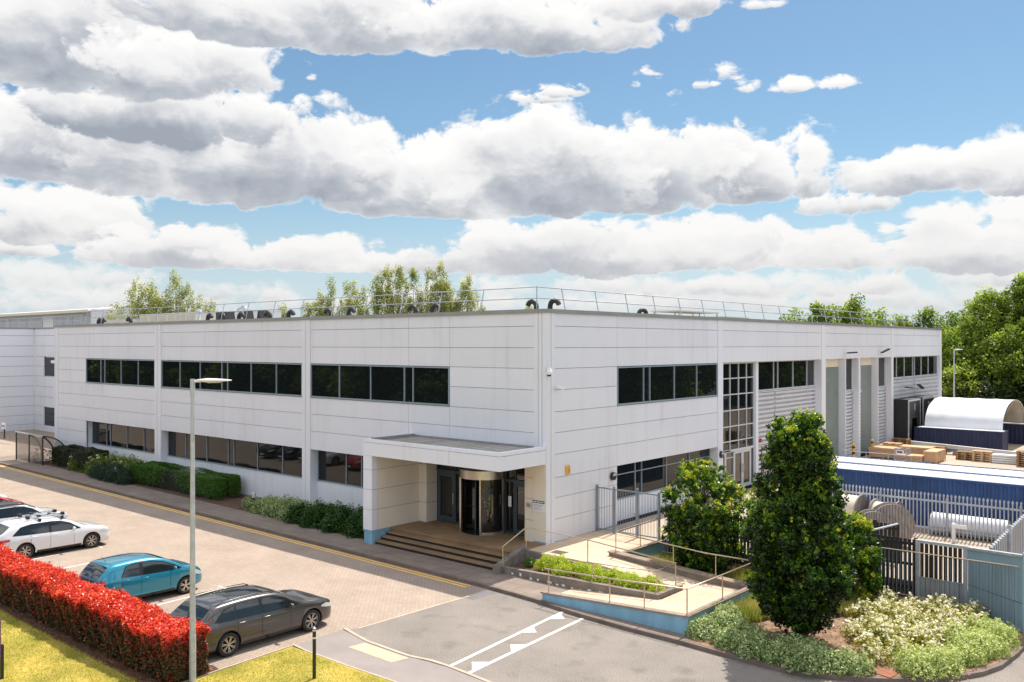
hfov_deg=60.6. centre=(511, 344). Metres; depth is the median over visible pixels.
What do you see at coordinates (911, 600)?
rose bush
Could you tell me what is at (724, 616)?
silvery shrub
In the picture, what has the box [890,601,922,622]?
rose bush
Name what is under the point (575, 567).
green mound
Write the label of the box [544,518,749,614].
handrail
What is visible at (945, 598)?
rose bush
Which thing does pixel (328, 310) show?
duct elbow
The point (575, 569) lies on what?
green mound
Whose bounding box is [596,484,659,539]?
railing gate
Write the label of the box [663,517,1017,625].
railing fence
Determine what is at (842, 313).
broadleaf tree
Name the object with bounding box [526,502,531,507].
entry panel
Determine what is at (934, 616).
rose bush
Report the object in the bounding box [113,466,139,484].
mounded shrub
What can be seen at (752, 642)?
silvery shrub
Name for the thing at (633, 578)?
green mound
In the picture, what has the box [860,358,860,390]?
window
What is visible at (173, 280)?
poplar
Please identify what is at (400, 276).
poplar
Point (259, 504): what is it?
silvery shrub
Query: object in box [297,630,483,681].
footpath
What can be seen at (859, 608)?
rose bush
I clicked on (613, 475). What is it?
bulkhead light
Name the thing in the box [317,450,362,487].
window
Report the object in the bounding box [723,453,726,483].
door
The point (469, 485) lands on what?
door leaf
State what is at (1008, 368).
broadleaf tree
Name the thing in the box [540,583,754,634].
ramp wall
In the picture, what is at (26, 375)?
office wing
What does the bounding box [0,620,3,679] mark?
post sign
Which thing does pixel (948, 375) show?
broadleaf tree
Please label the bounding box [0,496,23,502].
car
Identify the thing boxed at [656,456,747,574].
ornamental tree
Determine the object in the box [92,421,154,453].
window
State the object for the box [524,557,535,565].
green mound
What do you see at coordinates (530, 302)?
duct elbow
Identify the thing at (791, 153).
sky
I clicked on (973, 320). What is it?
broadleaf tree
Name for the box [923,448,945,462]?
crate
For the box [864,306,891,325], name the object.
broadleaf tree
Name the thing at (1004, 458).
plank bundle
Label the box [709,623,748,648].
silvery shrub
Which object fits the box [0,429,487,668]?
block paving
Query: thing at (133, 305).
poplar
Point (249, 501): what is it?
silvery shrub
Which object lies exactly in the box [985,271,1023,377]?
broadleaf tree
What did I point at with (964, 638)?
silvery shrub
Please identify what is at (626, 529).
handrail
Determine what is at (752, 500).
ornamental tree
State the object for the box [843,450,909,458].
handrail
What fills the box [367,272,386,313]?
poplar
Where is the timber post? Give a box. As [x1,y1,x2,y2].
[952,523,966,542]
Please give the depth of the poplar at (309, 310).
121.80 m
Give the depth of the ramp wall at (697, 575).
31.70 m
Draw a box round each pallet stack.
[891,438,910,444]
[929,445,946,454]
[955,450,971,460]
[972,450,993,462]
[1016,450,1023,466]
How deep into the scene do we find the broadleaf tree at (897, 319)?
124.01 m
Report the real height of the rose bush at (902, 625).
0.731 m
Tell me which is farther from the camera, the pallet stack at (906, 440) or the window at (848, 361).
the pallet stack at (906, 440)
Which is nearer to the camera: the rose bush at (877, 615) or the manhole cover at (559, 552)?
the rose bush at (877, 615)
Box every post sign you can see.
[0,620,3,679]
[1,423,5,437]
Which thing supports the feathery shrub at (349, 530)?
on the flower bed at (236, 502)
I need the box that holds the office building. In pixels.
[54,309,941,544]
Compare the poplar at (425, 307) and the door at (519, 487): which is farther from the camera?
the poplar at (425, 307)
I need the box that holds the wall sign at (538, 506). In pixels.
[533,500,544,512]
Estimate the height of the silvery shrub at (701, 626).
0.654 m
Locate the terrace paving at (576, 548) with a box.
[529,531,655,564]
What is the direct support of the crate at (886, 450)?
on the yard at (649, 528)
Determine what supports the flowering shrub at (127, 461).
on the flower bed at (236, 502)
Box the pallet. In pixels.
[882,442,902,445]
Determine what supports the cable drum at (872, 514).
on the yard at (649, 528)
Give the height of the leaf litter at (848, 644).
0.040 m
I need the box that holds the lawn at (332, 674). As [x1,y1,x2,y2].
[0,610,391,681]
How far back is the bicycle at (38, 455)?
65.73 m
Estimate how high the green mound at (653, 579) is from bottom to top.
0.557 m
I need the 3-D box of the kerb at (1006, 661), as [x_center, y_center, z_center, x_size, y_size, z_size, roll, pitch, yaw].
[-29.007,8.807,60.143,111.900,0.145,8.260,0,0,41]
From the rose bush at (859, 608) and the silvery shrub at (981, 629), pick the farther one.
the rose bush at (859, 608)
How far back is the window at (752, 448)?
51.01 m
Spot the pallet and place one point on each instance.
(893, 443)
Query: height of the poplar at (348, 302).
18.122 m
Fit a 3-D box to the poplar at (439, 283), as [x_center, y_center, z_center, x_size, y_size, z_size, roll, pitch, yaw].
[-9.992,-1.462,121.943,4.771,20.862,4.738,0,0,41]
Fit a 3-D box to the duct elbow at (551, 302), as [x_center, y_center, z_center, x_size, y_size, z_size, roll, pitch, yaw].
[1.889,-1.583,39.127,0.718,0.985,0.244,0,0,41]
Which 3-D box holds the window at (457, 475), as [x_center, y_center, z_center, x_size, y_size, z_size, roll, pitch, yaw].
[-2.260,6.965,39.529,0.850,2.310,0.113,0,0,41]
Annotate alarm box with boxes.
[566,465,569,473]
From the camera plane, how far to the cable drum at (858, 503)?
38.24 m
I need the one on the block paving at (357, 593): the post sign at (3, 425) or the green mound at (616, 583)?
the post sign at (3, 425)
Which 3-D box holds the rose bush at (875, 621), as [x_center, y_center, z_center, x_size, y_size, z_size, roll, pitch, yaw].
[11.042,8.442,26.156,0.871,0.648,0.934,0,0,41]
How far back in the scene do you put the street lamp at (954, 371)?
84.96 m
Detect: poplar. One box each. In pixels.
[105,302,123,319]
[118,276,152,318]
[134,278,164,318]
[150,291,174,313]
[159,269,189,312]
[176,281,202,312]
[191,291,208,311]
[204,299,216,311]
[278,303,286,317]
[299,302,313,316]
[310,289,325,315]
[320,275,338,315]
[337,279,360,315]
[355,285,370,314]
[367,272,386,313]
[371,265,405,313]
[385,265,413,313]
[401,266,425,312]
[416,267,442,312]
[425,259,453,312]
[438,278,464,311]
[453,273,481,311]
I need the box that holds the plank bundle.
[992,453,1015,463]
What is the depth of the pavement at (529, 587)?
39.44 m
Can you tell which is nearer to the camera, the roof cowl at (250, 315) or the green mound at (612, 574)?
the green mound at (612, 574)
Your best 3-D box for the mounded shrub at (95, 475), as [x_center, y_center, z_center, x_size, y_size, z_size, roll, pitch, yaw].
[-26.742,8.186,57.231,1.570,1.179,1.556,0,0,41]
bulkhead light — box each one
[610,472,616,479]
[719,451,723,457]
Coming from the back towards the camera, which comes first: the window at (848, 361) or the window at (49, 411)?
the window at (49, 411)
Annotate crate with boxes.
[869,445,903,458]
[879,443,935,454]
[907,454,923,461]
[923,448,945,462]
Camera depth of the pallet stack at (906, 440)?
67.70 m
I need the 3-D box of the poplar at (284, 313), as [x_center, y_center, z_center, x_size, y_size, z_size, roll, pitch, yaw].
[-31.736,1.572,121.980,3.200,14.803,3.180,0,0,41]
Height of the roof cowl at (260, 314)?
1.100 m
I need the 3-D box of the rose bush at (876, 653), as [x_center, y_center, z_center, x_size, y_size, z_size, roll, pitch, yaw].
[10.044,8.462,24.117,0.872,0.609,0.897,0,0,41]
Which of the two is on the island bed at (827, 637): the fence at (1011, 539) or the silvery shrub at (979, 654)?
the silvery shrub at (979, 654)
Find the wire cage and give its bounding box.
[894,447,910,460]
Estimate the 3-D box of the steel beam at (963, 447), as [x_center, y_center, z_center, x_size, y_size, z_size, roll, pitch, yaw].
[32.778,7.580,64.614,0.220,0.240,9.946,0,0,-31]
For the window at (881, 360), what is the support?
in the office building
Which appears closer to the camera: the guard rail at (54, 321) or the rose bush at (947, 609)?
the rose bush at (947, 609)
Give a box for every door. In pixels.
[437,470,454,522]
[459,467,503,535]
[514,482,524,535]
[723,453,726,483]
[734,448,750,487]
[826,359,838,454]
[860,358,871,454]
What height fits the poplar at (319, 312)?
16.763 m
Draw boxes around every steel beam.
[904,441,1015,454]
[911,444,1022,458]
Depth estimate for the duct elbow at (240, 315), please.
55.32 m
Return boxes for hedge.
[0,542,209,681]
[51,444,108,471]
[129,461,241,499]
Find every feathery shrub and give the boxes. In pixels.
[283,501,309,523]
[297,502,329,527]
[300,497,334,521]
[316,505,354,532]
[320,500,354,527]
[338,511,363,537]
[342,504,363,531]
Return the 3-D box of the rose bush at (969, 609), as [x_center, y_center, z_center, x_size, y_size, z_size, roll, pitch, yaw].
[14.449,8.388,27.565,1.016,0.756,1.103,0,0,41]
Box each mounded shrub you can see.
[87,462,103,477]
[89,461,109,478]
[97,462,115,481]
[104,463,128,482]
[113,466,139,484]
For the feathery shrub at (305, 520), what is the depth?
41.88 m
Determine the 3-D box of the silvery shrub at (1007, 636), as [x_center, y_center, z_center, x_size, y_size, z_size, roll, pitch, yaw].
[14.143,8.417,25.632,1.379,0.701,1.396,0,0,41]
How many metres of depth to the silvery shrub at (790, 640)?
24.61 m
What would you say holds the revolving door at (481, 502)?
on the porch floor
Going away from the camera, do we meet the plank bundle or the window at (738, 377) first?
the window at (738, 377)
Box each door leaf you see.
[464,479,474,527]
[475,480,478,533]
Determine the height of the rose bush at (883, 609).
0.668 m
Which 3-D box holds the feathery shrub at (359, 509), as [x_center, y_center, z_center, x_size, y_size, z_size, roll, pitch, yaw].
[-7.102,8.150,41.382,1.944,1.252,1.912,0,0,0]
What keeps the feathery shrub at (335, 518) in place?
on the flower bed at (236, 502)
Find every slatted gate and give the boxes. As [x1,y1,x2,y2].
[863,519,899,560]
[915,539,967,608]
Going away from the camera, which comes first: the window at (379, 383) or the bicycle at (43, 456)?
the window at (379, 383)
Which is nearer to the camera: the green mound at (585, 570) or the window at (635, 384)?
the green mound at (585, 570)
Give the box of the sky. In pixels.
[0,0,1023,337]
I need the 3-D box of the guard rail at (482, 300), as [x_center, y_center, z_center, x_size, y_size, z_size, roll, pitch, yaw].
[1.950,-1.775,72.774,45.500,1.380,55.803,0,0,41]
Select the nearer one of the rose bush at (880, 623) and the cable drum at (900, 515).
the rose bush at (880, 623)
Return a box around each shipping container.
[793,461,1023,526]
[833,455,1023,477]
[914,425,1007,450]
[1003,422,1023,444]
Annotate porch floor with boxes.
[391,520,543,553]
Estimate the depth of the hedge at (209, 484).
51.29 m
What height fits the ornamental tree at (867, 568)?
3.258 m
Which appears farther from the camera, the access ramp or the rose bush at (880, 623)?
the access ramp
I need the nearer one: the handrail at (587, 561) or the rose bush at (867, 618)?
the rose bush at (867, 618)
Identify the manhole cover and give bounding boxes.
[550,550,568,554]
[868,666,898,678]
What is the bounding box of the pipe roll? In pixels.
[929,512,1010,540]
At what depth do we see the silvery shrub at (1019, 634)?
26.00 m
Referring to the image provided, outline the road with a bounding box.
[348,589,1023,681]
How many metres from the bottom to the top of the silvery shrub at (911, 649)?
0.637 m
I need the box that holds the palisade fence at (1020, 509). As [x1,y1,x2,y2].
[832,484,1023,541]
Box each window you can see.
[45,357,53,375]
[45,407,53,425]
[85,359,154,386]
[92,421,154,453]
[161,360,301,396]
[167,431,301,477]
[310,364,449,405]
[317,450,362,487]
[436,464,459,472]
[454,473,459,523]
[504,468,524,482]
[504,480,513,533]
[616,448,709,499]
[617,363,717,405]
[723,362,754,452]
[726,451,733,481]
[751,447,753,484]
[758,360,814,390]
[761,446,771,479]
[846,358,852,390]
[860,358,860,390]
[878,357,884,386]
[894,355,937,377]
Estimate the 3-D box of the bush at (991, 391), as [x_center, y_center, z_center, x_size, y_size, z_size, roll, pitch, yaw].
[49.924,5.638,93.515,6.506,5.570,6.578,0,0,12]
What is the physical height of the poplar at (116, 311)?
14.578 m
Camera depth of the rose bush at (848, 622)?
26.36 m
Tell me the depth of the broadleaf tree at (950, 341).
97.35 m
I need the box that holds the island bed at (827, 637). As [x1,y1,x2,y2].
[685,566,1023,676]
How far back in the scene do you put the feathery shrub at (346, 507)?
42.27 m
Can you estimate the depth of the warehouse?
162.35 m
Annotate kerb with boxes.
[0,462,1023,681]
[183,596,491,681]
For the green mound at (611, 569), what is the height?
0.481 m
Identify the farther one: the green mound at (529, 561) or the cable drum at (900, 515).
the cable drum at (900, 515)
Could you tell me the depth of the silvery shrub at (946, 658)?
23.19 m
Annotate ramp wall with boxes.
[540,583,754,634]
[607,550,749,588]
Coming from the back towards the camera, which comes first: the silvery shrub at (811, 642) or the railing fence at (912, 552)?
the railing fence at (912, 552)
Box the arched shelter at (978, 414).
[922,397,1023,431]
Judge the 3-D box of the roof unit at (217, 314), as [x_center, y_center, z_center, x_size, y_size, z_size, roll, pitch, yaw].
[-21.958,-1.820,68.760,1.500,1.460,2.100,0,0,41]
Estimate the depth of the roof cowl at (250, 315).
56.90 m
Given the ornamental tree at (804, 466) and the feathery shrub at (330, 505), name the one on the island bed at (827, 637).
the ornamental tree at (804, 466)
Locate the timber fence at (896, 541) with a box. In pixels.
[668,507,917,597]
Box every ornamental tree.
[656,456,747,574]
[738,480,780,567]
[740,407,859,638]
[818,510,885,601]
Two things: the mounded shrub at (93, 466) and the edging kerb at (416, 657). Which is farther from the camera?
the mounded shrub at (93, 466)
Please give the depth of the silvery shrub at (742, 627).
25.81 m
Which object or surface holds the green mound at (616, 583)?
in the raised planter
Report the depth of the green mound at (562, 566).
32.09 m
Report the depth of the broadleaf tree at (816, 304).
124.00 m
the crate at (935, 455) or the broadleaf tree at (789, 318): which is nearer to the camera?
the crate at (935, 455)
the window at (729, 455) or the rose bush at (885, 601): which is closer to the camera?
the rose bush at (885, 601)
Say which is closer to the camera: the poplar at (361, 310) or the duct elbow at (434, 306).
the duct elbow at (434, 306)
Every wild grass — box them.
[646,552,752,581]
[707,577,881,627]
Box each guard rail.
[0,315,81,327]
[74,286,921,326]
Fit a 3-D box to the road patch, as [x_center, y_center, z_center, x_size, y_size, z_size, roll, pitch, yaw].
[-1.132,8.863,30.952,0.500,0.014,1.150,0,0,41]
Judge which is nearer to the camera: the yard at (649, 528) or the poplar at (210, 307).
the yard at (649, 528)
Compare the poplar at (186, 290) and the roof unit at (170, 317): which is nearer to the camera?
the roof unit at (170, 317)
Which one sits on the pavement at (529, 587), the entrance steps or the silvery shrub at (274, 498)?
the entrance steps
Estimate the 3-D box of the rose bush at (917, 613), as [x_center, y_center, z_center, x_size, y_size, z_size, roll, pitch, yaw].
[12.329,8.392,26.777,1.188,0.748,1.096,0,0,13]
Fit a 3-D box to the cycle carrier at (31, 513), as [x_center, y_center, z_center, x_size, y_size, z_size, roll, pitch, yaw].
[-20.319,7.245,37.664,0.320,0.150,1.610,0,0,41]
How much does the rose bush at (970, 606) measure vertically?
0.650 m
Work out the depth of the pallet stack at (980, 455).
60.99 m
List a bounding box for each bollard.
[312,627,315,678]
[852,444,854,456]
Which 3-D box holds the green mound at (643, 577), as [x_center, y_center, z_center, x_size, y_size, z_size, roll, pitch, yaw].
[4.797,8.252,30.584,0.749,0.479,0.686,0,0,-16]
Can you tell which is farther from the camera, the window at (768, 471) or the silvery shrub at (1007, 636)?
the window at (768, 471)
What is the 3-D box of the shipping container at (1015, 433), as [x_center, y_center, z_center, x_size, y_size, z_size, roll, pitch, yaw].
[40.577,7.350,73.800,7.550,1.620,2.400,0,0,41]
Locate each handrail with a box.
[502,527,675,592]
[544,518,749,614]
[615,525,640,551]
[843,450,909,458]
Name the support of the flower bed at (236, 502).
on the pavement at (529, 587)
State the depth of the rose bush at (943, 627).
25.51 m
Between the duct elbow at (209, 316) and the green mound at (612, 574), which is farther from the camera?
the duct elbow at (209, 316)
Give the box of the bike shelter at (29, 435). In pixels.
[15,431,63,465]
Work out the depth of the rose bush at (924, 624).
25.77 m
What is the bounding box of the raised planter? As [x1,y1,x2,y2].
[503,549,682,599]
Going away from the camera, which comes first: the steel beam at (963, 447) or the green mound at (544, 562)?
the green mound at (544, 562)
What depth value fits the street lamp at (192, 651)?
22.88 m
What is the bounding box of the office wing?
[0,327,53,431]
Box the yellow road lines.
[0,465,470,586]
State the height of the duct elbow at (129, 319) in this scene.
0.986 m
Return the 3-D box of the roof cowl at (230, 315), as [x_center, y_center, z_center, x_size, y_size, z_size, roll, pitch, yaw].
[-18.818,-1.640,58.436,0.700,1.100,0.600,0,0,41]
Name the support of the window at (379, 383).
in the office building
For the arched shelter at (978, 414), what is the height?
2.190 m
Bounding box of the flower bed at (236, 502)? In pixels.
[36,461,363,539]
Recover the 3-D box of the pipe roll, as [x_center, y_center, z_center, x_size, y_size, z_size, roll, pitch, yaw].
[19.329,7.700,36.991,2.950,0.908,0.908,0,0,41]
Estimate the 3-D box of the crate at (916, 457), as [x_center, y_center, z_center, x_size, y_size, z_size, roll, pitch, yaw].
[28.074,7.920,60.800,1.005,0.480,1.055,0,0,41]
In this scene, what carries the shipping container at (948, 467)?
on the yard at (649, 528)
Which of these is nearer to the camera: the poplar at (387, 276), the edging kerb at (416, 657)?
the edging kerb at (416, 657)
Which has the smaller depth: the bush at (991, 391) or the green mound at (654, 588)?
the green mound at (654, 588)
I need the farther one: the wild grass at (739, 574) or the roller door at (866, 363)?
the roller door at (866, 363)
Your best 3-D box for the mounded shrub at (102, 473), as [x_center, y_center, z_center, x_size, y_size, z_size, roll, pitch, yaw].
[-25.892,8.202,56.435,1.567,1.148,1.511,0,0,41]
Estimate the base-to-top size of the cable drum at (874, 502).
1.400 m
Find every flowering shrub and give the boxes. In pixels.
[66,453,79,470]
[77,454,100,471]
[83,453,111,475]
[107,451,125,466]
[116,454,138,468]
[125,457,147,468]
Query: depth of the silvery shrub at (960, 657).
23.73 m
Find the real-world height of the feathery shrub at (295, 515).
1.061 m
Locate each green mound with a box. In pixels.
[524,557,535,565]
[533,552,554,570]
[549,552,572,570]
[550,559,572,576]
[571,560,585,571]
[573,563,588,576]
[578,561,600,578]
[583,565,608,583]
[605,566,621,580]
[607,567,624,581]
[612,571,627,586]
[621,571,646,589]
[641,573,664,588]
[641,574,654,586]
[648,583,665,592]
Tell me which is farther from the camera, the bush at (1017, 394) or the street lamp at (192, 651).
the bush at (1017, 394)
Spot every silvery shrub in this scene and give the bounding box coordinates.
[240,496,257,509]
[249,496,274,513]
[257,492,282,507]
[258,498,289,516]
[275,503,294,519]
[277,494,297,508]
[286,496,310,512]
[683,613,724,641]
[705,607,746,630]
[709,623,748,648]
[713,600,750,624]
[723,628,775,659]
[728,618,769,640]
[755,639,795,665]
[771,631,807,655]
[776,639,830,676]
[795,635,828,659]
[809,644,849,673]
[827,645,877,676]
[888,644,938,671]
[893,648,944,681]
[918,641,965,678]
[931,641,974,670]
[934,621,976,646]
[945,629,1005,661]
[949,640,987,667]
[962,630,1012,658]
[965,625,997,644]
[966,612,1004,640]
[974,618,1020,648]
[995,618,1021,639]
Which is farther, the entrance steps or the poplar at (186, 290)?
the poplar at (186, 290)
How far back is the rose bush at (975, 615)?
26.91 m
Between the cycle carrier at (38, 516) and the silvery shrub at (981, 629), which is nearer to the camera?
the silvery shrub at (981, 629)
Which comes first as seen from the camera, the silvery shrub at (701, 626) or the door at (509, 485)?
the silvery shrub at (701, 626)
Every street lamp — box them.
[189,378,231,681]
[953,349,962,397]
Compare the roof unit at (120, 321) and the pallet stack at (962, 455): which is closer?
the pallet stack at (962, 455)
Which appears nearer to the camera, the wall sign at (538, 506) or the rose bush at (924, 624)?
the rose bush at (924, 624)
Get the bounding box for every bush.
[839,617,864,636]
[843,622,868,644]
[846,597,880,620]
[851,632,885,654]
[857,606,887,631]
[861,641,891,665]
[862,607,886,622]
[862,617,898,645]
[868,617,897,639]
[870,598,896,619]
[872,591,897,612]
[876,586,901,603]
[879,624,907,649]
[882,635,918,656]
[884,615,916,645]
[889,599,914,617]
[889,613,924,635]
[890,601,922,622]
[899,592,924,612]
[900,605,934,628]
[907,621,941,647]
[910,622,935,644]
[915,595,949,619]
[916,634,946,652]
[918,616,941,632]
[920,608,953,627]
[926,617,957,643]
[929,592,959,611]
[932,601,963,622]
[942,377,962,397]
[946,608,978,627]
[952,372,1014,399]
[955,598,983,620]
[961,598,992,618]
[965,611,987,620]
[991,385,1023,405]
[1002,378,1023,402]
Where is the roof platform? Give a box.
[651,310,748,318]
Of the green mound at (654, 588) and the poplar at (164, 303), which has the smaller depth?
the green mound at (654, 588)
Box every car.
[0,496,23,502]
[0,500,68,520]
[0,514,109,557]
[80,552,201,598]
[170,583,330,656]
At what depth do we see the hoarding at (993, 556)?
27.43 m
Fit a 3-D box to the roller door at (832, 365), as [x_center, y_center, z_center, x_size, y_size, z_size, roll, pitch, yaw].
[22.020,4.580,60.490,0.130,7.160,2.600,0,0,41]
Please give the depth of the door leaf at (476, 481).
37.52 m
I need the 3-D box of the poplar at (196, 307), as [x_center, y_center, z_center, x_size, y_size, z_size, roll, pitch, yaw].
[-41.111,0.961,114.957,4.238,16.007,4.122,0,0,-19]
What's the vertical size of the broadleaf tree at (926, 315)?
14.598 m
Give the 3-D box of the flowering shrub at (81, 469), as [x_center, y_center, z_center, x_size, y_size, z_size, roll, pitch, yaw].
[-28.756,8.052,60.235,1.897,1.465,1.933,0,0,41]
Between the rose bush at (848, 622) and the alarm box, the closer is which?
the rose bush at (848, 622)
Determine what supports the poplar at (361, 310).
on the ground
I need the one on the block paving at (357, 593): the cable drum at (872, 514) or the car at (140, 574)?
the car at (140, 574)
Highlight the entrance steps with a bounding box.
[375,527,527,573]
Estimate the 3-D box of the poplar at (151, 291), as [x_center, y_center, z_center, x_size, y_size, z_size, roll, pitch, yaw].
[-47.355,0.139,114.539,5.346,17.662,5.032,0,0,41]
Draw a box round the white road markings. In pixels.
[35,545,583,672]
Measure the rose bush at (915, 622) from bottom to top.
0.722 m
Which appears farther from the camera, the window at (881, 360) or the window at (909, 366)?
the window at (909, 366)
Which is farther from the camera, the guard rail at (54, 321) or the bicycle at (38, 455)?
the guard rail at (54, 321)
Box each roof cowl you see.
[225,312,234,318]
[243,311,253,318]
[257,310,267,317]
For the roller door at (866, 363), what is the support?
in the office building
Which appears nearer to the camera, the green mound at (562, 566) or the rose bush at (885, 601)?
the rose bush at (885, 601)
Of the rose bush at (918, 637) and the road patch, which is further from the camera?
the road patch
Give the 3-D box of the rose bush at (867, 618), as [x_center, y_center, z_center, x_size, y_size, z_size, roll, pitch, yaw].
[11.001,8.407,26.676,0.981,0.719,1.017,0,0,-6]
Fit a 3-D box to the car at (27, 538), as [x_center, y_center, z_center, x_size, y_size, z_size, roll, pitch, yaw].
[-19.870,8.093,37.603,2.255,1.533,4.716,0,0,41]
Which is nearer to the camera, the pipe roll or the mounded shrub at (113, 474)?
the pipe roll
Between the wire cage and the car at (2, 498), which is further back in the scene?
the wire cage
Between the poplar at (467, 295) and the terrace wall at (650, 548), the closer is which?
the terrace wall at (650, 548)
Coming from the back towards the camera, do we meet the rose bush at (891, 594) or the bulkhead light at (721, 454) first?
the bulkhead light at (721, 454)
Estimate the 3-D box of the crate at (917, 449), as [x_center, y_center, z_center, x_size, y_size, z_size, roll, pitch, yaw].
[28.596,7.745,63.446,3.555,0.830,1.355,0,0,41]
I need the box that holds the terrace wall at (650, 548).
[622,539,666,557]
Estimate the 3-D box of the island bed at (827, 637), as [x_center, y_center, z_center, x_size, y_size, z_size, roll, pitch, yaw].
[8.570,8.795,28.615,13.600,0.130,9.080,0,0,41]
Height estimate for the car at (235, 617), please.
1.533 m
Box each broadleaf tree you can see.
[779,306,813,321]
[805,300,835,322]
[815,303,862,323]
[840,292,876,324]
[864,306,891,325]
[888,313,914,326]
[908,305,951,364]
[926,311,972,355]
[941,324,983,385]
[942,360,992,397]
[946,286,1023,381]
[972,324,1023,397]
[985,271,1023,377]
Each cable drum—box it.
[842,492,868,513]
[856,509,891,536]
[868,498,904,508]
[872,502,914,545]
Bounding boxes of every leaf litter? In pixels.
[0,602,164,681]
[692,597,980,681]
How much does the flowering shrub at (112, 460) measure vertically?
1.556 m
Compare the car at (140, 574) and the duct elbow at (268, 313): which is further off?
the duct elbow at (268, 313)
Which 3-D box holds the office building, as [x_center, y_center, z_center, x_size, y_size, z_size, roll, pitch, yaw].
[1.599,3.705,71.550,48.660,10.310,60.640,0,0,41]
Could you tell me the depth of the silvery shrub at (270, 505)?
44.56 m
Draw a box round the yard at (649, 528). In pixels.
[599,444,1023,596]
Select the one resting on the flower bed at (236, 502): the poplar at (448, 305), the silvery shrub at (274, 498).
the silvery shrub at (274, 498)
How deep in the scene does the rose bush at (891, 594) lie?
29.41 m
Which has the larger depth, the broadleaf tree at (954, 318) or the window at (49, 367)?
the broadleaf tree at (954, 318)
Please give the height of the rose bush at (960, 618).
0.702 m
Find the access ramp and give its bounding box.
[562,557,739,612]
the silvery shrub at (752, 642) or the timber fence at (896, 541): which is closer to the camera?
the silvery shrub at (752, 642)
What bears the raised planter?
on the pavement at (529, 587)
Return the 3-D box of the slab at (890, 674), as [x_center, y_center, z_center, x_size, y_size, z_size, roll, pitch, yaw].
[9.849,8.735,23.321,0.504,0.050,0.677,0,0,-43]
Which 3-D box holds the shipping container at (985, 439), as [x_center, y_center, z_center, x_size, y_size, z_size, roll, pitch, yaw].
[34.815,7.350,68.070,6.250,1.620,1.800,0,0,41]
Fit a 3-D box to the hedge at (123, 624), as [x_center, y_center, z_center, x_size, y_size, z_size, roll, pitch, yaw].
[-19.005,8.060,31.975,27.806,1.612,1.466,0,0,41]
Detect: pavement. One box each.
[0,454,698,639]
[349,643,406,662]
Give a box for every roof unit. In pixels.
[104,319,139,323]
[140,312,215,321]
[216,311,224,319]
[234,310,280,318]
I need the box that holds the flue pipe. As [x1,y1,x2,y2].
[194,309,201,319]
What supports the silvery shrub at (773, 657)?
on the island bed at (827, 637)
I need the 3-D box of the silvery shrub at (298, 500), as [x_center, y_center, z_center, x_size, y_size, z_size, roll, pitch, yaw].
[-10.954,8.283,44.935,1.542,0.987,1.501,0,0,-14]
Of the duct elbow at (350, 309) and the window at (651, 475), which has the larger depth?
the duct elbow at (350, 309)
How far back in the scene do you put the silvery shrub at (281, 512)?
43.70 m
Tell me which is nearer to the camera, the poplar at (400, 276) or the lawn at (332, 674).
the lawn at (332, 674)
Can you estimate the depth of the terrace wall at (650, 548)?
35.49 m
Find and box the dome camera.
[543,358,554,376]
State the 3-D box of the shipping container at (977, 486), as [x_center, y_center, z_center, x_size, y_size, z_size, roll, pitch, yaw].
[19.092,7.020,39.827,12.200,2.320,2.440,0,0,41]
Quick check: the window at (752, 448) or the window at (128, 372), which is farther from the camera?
the window at (128, 372)
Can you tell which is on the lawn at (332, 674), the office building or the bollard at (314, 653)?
the bollard at (314, 653)
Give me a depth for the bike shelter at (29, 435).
64.78 m
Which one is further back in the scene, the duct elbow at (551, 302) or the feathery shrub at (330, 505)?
the feathery shrub at (330, 505)
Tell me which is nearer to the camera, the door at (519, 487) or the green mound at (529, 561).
the green mound at (529, 561)
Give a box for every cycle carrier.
[18,509,57,516]
[25,511,65,519]
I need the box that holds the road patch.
[465,590,493,599]
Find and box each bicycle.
[31,447,51,459]
[34,449,55,462]
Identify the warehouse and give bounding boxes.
[0,305,284,376]
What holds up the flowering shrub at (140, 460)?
on the flower bed at (236, 502)
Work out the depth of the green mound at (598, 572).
31.13 m
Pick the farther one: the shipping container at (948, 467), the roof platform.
the roof platform
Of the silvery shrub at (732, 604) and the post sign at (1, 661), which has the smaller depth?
the post sign at (1, 661)
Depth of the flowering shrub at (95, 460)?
58.66 m
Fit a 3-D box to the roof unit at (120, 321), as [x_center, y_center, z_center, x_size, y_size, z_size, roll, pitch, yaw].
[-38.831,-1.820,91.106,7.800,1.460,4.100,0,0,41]
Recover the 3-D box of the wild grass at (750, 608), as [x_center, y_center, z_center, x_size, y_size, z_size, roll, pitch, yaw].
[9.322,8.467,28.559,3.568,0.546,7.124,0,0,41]
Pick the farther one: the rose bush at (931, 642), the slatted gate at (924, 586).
the slatted gate at (924, 586)
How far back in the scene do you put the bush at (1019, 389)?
92.43 m
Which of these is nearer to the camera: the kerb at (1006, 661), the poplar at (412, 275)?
the kerb at (1006, 661)
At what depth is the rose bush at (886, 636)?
25.21 m
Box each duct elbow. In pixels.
[126,316,132,322]
[206,313,213,319]
[218,313,225,319]
[237,312,244,318]
[263,310,271,317]
[286,309,295,316]
[323,308,332,315]
[346,307,355,314]
[407,304,417,312]
[430,303,440,311]
[526,299,538,308]
[548,298,560,308]
[637,308,647,313]
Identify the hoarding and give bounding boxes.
[966,547,1023,632]
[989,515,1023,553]
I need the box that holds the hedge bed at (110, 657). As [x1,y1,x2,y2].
[0,596,220,681]

